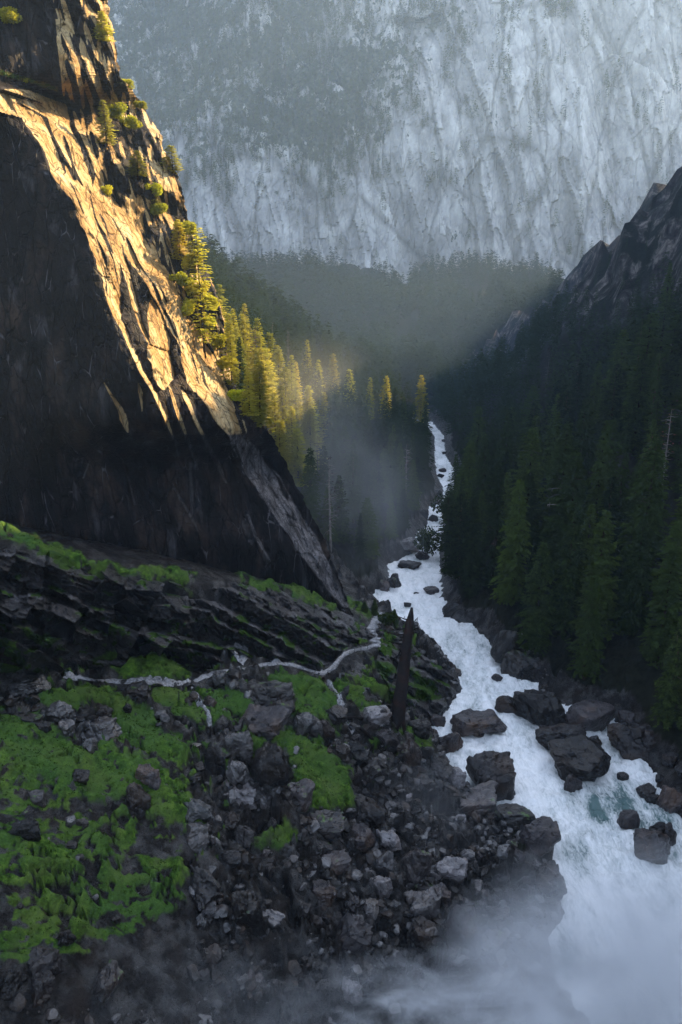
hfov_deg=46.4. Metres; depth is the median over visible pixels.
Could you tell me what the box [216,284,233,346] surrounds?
pine tree
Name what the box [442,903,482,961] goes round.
boulder
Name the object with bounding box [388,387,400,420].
fir tree
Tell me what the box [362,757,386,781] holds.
boulder
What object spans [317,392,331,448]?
pine tree
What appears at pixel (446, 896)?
boulder
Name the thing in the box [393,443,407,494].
fir tree
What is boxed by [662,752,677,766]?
boulder
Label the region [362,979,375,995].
boulder
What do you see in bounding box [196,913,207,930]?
boulder
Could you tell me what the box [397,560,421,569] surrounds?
boulder
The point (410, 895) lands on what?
boulder
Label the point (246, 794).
boulder
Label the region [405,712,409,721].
boulder
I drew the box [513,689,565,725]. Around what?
boulder
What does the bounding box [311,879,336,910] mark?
boulder
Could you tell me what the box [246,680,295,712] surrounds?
boulder
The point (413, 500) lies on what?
fir tree
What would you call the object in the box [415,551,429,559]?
boulder
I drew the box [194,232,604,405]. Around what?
valley forest
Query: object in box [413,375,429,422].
pine tree
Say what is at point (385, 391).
pine tree
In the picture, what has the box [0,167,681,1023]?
ground
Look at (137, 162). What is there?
pine tree
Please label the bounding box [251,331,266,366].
pine tree
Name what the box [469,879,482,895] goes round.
boulder
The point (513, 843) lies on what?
boulder
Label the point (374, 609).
fir tree
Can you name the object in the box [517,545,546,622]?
fir tree
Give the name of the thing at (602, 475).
fir tree
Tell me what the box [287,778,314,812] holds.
boulder
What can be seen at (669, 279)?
fir tree
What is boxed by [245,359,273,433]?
pine tree
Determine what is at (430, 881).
boulder
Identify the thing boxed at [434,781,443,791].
boulder
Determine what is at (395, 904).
boulder
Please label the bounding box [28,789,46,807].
boulder
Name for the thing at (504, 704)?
boulder
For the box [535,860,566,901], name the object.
boulder
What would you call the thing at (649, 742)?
boulder
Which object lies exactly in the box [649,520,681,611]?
fir tree
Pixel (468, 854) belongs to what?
boulder
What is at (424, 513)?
boulder
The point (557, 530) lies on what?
fir tree
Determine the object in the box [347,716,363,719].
log
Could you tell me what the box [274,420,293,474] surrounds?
pine tree
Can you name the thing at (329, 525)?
dead conifer
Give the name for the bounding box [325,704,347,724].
boulder
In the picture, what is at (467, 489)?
fir tree
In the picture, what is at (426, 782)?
boulder
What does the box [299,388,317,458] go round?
pine tree
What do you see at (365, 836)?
boulder
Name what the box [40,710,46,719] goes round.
boulder
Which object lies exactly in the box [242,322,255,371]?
pine tree
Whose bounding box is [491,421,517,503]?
fir tree
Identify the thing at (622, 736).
boulder
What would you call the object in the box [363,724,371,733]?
boulder
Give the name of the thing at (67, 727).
boulder
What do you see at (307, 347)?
pine tree
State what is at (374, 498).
fir tree
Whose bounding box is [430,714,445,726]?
boulder
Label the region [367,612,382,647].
stone steps
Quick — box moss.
[0,520,428,955]
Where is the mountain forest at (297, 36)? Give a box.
[108,0,681,275]
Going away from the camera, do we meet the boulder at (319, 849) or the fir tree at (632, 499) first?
the boulder at (319, 849)
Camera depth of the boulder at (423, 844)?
129.33 m
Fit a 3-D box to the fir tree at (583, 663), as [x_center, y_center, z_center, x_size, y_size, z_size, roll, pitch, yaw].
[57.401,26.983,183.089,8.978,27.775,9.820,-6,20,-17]
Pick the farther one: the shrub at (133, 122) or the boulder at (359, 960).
the shrub at (133, 122)
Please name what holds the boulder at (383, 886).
on the ground
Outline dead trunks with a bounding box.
[111,0,670,260]
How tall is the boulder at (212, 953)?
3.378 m
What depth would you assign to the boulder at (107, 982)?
84.76 m
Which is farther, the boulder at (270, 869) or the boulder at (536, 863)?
the boulder at (536, 863)
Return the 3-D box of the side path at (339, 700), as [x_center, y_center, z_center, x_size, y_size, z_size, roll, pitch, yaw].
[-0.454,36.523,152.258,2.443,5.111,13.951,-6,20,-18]
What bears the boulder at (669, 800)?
on the ground
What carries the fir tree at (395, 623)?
on the ground
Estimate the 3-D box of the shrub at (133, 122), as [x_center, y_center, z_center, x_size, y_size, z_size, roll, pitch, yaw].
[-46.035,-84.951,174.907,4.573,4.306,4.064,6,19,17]
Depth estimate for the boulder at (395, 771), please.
143.06 m
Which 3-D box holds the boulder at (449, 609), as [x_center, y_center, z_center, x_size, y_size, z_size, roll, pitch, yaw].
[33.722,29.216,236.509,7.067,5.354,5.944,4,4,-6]
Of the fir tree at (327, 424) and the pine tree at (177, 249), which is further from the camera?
the fir tree at (327, 424)
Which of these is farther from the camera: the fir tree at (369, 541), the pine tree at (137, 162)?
the fir tree at (369, 541)
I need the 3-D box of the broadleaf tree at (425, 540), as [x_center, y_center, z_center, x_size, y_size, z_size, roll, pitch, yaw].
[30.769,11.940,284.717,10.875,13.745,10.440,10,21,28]
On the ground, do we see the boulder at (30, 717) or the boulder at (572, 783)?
the boulder at (30, 717)
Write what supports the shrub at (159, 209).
on the cliff
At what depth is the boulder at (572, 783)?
152.70 m
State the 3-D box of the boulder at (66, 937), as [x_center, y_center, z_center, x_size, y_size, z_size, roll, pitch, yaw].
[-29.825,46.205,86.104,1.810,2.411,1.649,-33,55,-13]
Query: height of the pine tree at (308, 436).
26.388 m
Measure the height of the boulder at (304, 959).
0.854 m
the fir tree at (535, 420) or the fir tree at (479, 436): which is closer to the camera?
the fir tree at (535, 420)
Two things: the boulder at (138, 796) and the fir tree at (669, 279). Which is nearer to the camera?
the boulder at (138, 796)
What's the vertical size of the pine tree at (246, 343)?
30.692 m
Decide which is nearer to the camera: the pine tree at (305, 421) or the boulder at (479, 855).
the boulder at (479, 855)
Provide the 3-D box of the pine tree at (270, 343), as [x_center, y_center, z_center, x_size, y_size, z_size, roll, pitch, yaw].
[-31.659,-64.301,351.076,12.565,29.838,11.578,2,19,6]
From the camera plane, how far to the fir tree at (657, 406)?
256.40 m
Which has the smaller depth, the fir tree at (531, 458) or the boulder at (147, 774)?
the boulder at (147, 774)
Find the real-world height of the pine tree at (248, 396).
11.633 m
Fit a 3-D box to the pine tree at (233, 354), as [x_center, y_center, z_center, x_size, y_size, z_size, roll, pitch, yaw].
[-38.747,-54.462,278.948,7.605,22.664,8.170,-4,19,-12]
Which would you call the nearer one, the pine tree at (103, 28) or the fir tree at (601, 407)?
the pine tree at (103, 28)
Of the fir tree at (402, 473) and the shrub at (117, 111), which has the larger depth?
the fir tree at (402, 473)
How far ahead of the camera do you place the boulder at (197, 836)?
107.82 m
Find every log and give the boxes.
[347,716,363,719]
[357,723,373,739]
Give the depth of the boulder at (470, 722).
171.76 m
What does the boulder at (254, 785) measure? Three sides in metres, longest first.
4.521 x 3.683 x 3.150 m
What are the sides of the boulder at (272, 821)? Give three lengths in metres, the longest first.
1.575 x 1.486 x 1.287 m
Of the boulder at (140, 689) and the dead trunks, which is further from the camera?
the dead trunks
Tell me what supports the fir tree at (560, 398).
on the ground
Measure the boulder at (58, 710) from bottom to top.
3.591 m
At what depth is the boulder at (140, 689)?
130.66 m
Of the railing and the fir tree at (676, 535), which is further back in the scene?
the fir tree at (676, 535)
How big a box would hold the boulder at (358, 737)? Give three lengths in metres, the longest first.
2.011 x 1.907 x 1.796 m
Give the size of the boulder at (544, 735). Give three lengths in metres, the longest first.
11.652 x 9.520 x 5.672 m
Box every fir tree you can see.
[234,337,251,416]
[300,447,326,529]
[316,396,327,436]
[316,445,334,510]
[319,487,338,545]
[320,440,345,499]
[321,412,330,465]
[331,475,353,545]
[335,425,361,501]
[350,497,382,560]
[353,513,367,560]
[361,470,371,518]
[361,601,368,612]
[363,469,384,539]
[371,599,379,615]
[372,437,394,490]
[377,421,392,472]
[383,492,398,539]
[386,433,397,496]
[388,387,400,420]
[391,437,404,487]
[392,609,399,626]
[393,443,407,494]
[394,449,407,497]
[405,433,417,486]
[405,459,421,511]
[418,395,432,446]
[434,484,457,552]
[440,492,480,580]
[440,509,457,572]
[444,453,460,498]
[449,474,476,542]
[453,478,464,511]
[455,441,478,498]
[455,442,474,483]
[458,404,486,470]
[477,462,506,588]
[487,450,512,533]
[488,479,532,606]
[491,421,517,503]
[494,472,515,546]
[498,427,547,542]
[507,462,518,509]
[509,474,545,565]
[513,541,558,656]
[514,385,546,459]
[517,399,544,473]
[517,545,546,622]
[520,415,542,478]
[523,435,546,498]
[534,424,583,543]
[537,450,592,591]
[538,438,563,529]
[540,412,564,490]
[542,394,560,461]
[544,380,562,432]
[545,385,574,464]
[547,383,569,470]
[551,462,588,561]
[565,503,599,614]
[565,575,606,683]
[567,510,626,640]
[584,418,622,512]
[584,420,613,544]
[588,475,627,576]
[589,438,619,496]
[591,364,628,449]
[591,388,610,452]
[608,516,653,635]
[613,436,668,591]
[620,459,647,520]
[636,419,658,480]
[636,448,672,558]
[636,544,681,669]
[638,384,662,459]
[645,616,681,730]
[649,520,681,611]
[653,263,678,341]
[655,360,681,462]
[661,644,681,696]
[666,485,681,535]
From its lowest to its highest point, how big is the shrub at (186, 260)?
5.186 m
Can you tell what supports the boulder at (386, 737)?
on the ground
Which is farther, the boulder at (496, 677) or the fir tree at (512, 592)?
the fir tree at (512, 592)
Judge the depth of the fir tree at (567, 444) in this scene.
232.43 m
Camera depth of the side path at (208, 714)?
132.19 m
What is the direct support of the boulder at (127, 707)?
on the ground
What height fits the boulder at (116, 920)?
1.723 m
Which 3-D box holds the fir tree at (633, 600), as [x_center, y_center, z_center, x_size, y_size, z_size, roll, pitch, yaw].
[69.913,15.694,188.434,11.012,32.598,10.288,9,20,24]
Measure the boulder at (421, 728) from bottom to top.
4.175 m
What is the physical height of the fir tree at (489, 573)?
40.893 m
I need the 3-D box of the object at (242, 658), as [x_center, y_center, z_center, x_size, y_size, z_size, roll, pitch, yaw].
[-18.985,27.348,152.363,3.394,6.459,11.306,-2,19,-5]
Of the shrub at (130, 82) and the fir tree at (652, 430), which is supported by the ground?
the fir tree at (652, 430)
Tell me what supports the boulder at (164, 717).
on the ground
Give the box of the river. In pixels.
[373,419,681,1023]
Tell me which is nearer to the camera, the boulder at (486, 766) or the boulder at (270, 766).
the boulder at (270, 766)
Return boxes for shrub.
[0,6,21,32]
[101,185,112,196]
[106,102,127,121]
[119,114,142,132]
[122,78,133,93]
[133,100,147,108]
[144,183,162,203]
[149,202,167,221]
[168,271,193,290]
[172,220,196,245]
[180,297,196,318]
[181,252,202,272]
[184,280,210,306]
[196,294,220,315]
[200,317,215,337]
[210,332,227,354]
[216,355,236,370]
[226,389,248,405]
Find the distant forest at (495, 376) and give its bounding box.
[196,239,681,475]
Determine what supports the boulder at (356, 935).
on the ground
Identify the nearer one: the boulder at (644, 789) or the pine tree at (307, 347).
the boulder at (644, 789)
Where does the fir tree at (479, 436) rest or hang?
on the ground
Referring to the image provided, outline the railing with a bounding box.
[328,644,367,671]
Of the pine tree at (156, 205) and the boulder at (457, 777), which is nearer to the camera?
the boulder at (457, 777)
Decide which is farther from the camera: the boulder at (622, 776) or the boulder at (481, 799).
the boulder at (622, 776)
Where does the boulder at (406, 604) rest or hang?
in the river
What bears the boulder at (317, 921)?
on the ground
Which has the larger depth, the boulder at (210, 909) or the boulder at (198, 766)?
the boulder at (198, 766)
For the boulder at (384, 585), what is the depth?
253.67 m
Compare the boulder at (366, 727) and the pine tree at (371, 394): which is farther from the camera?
the pine tree at (371, 394)
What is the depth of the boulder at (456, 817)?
141.18 m
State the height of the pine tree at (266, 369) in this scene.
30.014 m
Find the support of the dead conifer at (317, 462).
on the ground
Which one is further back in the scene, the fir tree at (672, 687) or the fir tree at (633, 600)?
the fir tree at (633, 600)
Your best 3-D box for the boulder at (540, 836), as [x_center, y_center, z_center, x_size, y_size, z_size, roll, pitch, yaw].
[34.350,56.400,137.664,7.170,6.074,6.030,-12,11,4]
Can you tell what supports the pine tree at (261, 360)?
on the ground
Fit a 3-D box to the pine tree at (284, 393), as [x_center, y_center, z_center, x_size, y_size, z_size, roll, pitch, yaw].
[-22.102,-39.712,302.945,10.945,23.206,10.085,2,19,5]
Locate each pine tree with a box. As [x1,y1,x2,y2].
[91,100,118,147]
[93,11,113,48]
[126,150,148,179]
[150,196,160,218]
[159,145,183,178]
[169,219,188,264]
[182,224,205,279]
[185,228,216,357]
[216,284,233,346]
[218,299,229,333]
[218,314,240,388]
[225,325,236,372]
[230,308,238,340]
[232,323,245,362]
[232,338,252,388]
[233,329,245,371]
[235,314,253,379]
[239,304,252,354]
[239,372,259,424]
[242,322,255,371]
[245,348,264,399]
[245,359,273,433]
[247,330,260,372]
[250,348,278,426]
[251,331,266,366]
[251,352,265,405]
[253,318,265,346]
[254,348,278,430]
[263,332,277,375]
[264,348,279,413]
[267,363,278,395]
[268,392,288,452]
[270,367,301,446]
[271,345,284,388]
[273,348,284,398]
[274,378,290,424]
[274,386,293,447]
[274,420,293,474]
[284,406,300,464]
[285,355,301,419]
[288,428,313,489]
[289,387,302,435]
[292,362,303,422]
[299,385,322,455]
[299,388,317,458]
[299,407,326,472]
[300,401,316,452]
[302,340,313,384]
[312,360,324,401]
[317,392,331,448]
[325,353,340,401]
[342,369,356,406]
[365,377,375,419]
[378,376,391,417]
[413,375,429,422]
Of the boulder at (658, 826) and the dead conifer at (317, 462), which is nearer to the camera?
the boulder at (658, 826)
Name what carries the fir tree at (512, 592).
on the ground
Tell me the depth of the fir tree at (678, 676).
168.21 m
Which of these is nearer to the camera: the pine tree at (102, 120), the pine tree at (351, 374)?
the pine tree at (102, 120)
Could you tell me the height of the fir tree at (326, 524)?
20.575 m
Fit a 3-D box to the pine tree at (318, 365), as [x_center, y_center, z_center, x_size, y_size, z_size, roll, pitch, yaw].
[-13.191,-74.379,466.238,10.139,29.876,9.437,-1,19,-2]
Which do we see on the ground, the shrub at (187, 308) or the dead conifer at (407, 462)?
the dead conifer at (407, 462)
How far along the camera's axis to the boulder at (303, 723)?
137.01 m
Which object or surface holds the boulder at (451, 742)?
on the ground
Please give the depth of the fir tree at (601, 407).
299.75 m
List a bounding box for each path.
[63,645,372,686]
[191,686,211,726]
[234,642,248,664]
[327,679,354,733]
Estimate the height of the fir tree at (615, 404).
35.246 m
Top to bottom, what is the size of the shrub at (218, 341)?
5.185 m
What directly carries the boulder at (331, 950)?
on the ground
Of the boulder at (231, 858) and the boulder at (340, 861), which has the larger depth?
the boulder at (340, 861)
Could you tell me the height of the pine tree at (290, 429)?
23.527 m
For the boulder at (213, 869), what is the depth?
106.17 m
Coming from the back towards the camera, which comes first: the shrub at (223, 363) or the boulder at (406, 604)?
the boulder at (406, 604)
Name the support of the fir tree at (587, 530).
on the ground
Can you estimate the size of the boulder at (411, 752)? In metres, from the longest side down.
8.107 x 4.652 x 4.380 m
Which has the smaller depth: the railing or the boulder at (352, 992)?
the boulder at (352, 992)
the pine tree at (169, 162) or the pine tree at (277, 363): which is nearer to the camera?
the pine tree at (169, 162)
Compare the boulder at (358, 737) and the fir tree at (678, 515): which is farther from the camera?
the fir tree at (678, 515)
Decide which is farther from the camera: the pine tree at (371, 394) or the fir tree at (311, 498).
the pine tree at (371, 394)
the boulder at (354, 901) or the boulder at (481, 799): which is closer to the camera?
the boulder at (354, 901)
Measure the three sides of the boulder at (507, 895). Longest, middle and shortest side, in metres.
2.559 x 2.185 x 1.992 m
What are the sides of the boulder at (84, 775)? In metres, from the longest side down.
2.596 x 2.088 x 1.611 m
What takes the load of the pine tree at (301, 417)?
on the ground
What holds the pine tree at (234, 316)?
on the ground
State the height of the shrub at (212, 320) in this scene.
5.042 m
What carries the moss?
on the ground
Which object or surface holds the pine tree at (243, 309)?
on the ground
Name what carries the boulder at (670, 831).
in the river
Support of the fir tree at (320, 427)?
on the ground
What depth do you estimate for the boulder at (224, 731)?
127.89 m
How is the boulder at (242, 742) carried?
on the ground
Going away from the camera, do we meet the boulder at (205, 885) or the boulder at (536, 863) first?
the boulder at (205, 885)
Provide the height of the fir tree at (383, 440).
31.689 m
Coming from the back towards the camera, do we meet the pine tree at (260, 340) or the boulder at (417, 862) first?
the pine tree at (260, 340)
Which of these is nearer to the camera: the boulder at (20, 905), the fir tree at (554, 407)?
the boulder at (20, 905)
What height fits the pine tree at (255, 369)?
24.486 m
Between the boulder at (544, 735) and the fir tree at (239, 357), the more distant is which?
the fir tree at (239, 357)
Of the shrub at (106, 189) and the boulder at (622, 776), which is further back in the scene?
the shrub at (106, 189)
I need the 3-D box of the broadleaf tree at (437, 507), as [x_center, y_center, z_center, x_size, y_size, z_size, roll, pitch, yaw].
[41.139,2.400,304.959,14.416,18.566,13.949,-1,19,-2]
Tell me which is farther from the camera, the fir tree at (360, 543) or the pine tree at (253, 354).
the pine tree at (253, 354)
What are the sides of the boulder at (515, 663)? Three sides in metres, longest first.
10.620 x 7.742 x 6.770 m
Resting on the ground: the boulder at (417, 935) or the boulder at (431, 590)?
the boulder at (417, 935)
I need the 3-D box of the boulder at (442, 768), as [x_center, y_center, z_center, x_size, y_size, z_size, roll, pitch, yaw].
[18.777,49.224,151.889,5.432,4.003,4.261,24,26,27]
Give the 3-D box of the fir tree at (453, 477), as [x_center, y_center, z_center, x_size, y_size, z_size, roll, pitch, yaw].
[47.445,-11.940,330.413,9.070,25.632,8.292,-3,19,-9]
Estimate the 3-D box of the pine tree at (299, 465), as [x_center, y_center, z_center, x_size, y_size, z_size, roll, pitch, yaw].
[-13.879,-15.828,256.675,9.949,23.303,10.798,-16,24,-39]
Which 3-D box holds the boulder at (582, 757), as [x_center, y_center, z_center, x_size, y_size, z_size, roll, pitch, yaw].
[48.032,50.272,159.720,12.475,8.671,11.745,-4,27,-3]
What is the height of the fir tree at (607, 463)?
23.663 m
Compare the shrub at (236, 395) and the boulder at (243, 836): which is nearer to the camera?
the boulder at (243, 836)
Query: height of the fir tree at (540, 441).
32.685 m
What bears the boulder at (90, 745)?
on the ground
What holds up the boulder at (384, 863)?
on the ground
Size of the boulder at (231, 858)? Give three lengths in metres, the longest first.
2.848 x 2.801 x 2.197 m
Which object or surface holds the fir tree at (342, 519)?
on the ground
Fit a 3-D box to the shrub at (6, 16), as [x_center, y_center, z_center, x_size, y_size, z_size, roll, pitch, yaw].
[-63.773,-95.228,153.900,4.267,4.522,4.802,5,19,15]
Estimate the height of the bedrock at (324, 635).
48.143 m
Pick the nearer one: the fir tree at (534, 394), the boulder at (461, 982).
the boulder at (461, 982)
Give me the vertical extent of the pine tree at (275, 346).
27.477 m
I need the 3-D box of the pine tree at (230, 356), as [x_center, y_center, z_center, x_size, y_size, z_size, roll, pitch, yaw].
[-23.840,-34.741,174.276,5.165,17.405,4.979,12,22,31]
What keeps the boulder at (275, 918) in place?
on the ground
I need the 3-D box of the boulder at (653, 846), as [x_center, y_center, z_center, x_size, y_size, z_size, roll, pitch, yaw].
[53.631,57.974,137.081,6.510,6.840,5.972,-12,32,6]
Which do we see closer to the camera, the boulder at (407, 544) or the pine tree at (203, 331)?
the pine tree at (203, 331)
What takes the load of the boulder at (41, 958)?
on the ground
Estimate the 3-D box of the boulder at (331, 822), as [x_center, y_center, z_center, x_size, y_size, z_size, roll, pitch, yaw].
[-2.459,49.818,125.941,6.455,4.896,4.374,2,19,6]
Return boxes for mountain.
[108,0,681,283]
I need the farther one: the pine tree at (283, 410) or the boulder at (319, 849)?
the pine tree at (283, 410)
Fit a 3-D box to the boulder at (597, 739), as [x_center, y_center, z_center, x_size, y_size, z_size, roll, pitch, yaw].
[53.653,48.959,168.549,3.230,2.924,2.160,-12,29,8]
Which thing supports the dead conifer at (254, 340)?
on the ground
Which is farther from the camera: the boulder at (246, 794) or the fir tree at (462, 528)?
the fir tree at (462, 528)
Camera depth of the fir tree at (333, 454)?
273.57 m
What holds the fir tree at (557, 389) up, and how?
on the ground
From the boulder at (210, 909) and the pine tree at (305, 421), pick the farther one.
the pine tree at (305, 421)
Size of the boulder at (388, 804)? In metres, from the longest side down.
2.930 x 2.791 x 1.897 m
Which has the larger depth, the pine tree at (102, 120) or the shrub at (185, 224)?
the shrub at (185, 224)
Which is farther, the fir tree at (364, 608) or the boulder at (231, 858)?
the fir tree at (364, 608)
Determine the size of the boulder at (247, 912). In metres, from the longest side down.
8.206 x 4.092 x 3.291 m
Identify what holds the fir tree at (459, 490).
on the ground
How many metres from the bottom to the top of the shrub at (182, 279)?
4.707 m
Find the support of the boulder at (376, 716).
on the ground
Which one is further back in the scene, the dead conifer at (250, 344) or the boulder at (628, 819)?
the dead conifer at (250, 344)
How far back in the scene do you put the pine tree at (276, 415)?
253.78 m
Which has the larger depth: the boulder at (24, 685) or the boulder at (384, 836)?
the boulder at (384, 836)
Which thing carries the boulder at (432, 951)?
on the ground
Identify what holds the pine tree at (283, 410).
on the ground
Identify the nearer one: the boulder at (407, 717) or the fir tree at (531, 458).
the boulder at (407, 717)
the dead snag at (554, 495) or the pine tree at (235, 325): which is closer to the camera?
the dead snag at (554, 495)
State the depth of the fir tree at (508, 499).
257.53 m
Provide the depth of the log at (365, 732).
148.73 m
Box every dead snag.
[383,607,419,733]
[547,479,562,513]
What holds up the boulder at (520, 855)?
on the ground
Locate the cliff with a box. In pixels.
[0,0,352,615]
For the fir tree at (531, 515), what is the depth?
236.40 m
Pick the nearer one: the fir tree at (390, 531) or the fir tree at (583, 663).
the fir tree at (583, 663)
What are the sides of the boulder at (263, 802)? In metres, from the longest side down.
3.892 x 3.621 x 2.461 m
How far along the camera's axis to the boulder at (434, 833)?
134.99 m
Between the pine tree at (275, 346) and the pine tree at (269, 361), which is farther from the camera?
the pine tree at (275, 346)
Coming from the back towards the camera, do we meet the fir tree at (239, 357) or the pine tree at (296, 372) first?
the pine tree at (296, 372)
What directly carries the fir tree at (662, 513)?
on the ground
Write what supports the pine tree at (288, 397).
on the ground
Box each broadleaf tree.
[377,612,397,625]
[412,525,439,555]
[430,494,458,524]
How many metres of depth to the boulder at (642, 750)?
163.07 m
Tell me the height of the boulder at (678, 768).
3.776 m
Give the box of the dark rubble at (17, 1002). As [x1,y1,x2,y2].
[0,620,589,1023]
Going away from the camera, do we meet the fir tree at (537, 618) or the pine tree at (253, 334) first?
the fir tree at (537, 618)
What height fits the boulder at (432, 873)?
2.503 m
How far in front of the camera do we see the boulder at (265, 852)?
114.92 m
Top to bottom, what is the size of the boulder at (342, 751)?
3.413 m
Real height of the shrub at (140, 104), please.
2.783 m
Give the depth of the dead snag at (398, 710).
151.85 m
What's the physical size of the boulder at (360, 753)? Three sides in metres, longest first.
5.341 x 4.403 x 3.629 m
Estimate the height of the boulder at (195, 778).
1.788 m
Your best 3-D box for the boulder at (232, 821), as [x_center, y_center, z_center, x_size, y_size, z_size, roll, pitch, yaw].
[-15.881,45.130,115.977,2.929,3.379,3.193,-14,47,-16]
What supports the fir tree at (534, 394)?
on the ground
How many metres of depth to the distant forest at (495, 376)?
458.12 m
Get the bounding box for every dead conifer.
[246,325,254,389]
[249,329,259,369]
[313,437,322,491]
[322,456,340,551]
[404,443,412,489]
[661,409,676,478]
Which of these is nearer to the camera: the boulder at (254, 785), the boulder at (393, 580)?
the boulder at (254, 785)
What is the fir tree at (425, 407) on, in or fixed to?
on the ground
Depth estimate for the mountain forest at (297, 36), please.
1444.45 m
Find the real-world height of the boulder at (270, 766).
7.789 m
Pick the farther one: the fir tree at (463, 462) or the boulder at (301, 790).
the fir tree at (463, 462)
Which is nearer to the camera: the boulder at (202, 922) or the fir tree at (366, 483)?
the boulder at (202, 922)
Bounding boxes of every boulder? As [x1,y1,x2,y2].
[0,971,27,1000]
[7,817,41,841]
[8,673,51,697]
[17,902,23,908]
[20,712,43,722]
[27,946,63,976]
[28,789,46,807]
[30,970,54,1007]
[34,720,51,732]
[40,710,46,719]
[45,700,76,722]
[56,929,76,945]
[58,719,74,736]
[72,769,89,784]
[75,818,88,828]
[77,716,121,741]
[82,738,97,753]
[92,959,123,1002]
[95,703,112,717]
[110,916,120,924]
[123,703,131,712]
[126,782,151,812]
[127,680,151,698]
[135,763,160,790]
[159,713,169,722]
[184,798,213,821]
[185,822,208,853]
[188,863,223,911]
[189,772,200,784]
[193,761,204,771]
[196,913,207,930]
[201,900,218,917]
[203,943,222,964]
[204,695,214,706]
[207,865,216,875]
[212,670,227,687]
[215,760,223,769]
[216,775,222,781]
[219,747,230,758]
[220,778,256,809]
[220,850,240,867]
[222,728,230,735]
[224,811,240,832]
[225,730,252,763]
[225,760,248,785]
[230,890,265,937]
[234,704,291,737]
[234,825,254,848]
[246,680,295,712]
[246,968,262,984]
[248,776,260,789]
[250,743,293,787]
[256,795,270,808]
[262,849,270,856]
[263,909,285,928]
[265,863,274,878]
[268,817,276,827]
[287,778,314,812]
[293,712,312,735]
[297,903,311,919]
[298,975,316,998]
[301,956,307,962]
[309,809,344,840]
[309,914,325,928]
[310,715,322,736]
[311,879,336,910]
[311,961,327,977]
[314,841,323,855]
[321,720,334,738]
[321,849,351,874]
[321,913,330,923]
[322,841,332,851]
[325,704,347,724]
[328,946,334,953]
[334,743,349,762]
[336,913,372,956]
[339,952,346,963]
[342,979,362,1006]
[348,722,360,730]
[348,741,368,765]
[348,896,359,912]
[351,734,361,742]
[352,822,375,851]
[354,795,388,827]
[354,956,363,969]
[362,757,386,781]
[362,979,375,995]
[363,705,391,726]
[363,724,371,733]
[363,897,378,919]
[369,875,392,897]
[375,850,393,873]
[376,729,398,747]
[376,829,401,851]
[379,579,389,591]
[385,801,396,812]
[387,573,400,587]
[387,899,401,910]
[391,768,397,773]
[392,950,409,973]
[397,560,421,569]
[397,738,421,766]
[400,537,419,552]
[402,848,431,883]
[403,731,414,740]
[404,602,410,606]
[404,890,416,904]
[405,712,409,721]
[406,793,412,801]
[406,915,435,951]
[407,718,430,739]
[410,885,441,922]
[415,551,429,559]
[417,509,428,519]
[418,840,426,850]
[420,778,431,788]
[421,877,435,886]
[423,586,438,594]
[423,952,434,967]
[428,514,437,521]
[428,756,453,781]
[428,948,436,962]
[429,870,441,883]
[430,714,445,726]
[432,830,438,838]
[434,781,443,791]
[434,856,467,883]
[434,882,450,906]
[438,732,462,753]
[442,601,466,616]
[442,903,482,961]
[449,766,466,787]
[450,708,506,736]
[453,814,465,822]
[453,954,468,990]
[460,780,497,815]
[460,849,474,860]
[465,751,515,800]
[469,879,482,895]
[476,851,483,858]
[490,630,526,663]
[491,673,502,681]
[494,695,517,713]
[495,803,535,830]
[500,649,541,678]
[502,888,513,905]
[507,839,517,849]
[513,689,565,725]
[514,848,526,862]
[519,816,560,856]
[533,858,540,868]
[535,723,586,750]
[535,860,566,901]
[548,734,610,781]
[562,700,615,731]
[564,774,582,792]
[591,735,601,745]
[607,722,650,760]
[616,809,639,829]
[617,772,628,780]
[618,710,634,721]
[631,742,649,757]
[633,828,670,864]
[636,783,656,797]
[642,729,655,749]
[644,794,658,803]
[649,821,664,833]
[655,774,663,782]
[656,785,681,813]
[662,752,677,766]
[664,822,676,845]
[674,761,681,779]
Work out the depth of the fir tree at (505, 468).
266.44 m
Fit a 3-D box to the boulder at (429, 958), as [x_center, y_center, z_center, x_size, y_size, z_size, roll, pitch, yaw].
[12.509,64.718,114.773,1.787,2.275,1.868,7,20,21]
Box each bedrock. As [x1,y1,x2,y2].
[0,548,375,674]
[375,635,459,720]
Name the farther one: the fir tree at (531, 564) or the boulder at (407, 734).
the fir tree at (531, 564)
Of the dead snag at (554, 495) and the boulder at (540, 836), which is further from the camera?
the dead snag at (554, 495)
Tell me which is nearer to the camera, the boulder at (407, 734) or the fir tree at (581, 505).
the boulder at (407, 734)
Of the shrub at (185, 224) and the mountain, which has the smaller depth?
the shrub at (185, 224)
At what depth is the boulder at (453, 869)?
126.53 m
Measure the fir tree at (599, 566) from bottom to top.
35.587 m
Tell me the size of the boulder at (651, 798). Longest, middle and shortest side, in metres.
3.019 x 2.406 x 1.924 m
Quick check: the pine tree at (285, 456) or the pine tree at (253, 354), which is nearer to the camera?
the pine tree at (285, 456)
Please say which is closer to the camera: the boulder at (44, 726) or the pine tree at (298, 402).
the boulder at (44, 726)
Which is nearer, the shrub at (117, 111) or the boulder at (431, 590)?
the shrub at (117, 111)
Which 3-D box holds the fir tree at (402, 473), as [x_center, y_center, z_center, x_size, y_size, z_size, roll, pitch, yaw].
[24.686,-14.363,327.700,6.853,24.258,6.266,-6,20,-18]
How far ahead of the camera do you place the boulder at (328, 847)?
122.45 m
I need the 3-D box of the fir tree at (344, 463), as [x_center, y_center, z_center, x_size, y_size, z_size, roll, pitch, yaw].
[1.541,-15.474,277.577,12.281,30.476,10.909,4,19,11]
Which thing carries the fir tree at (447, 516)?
on the ground

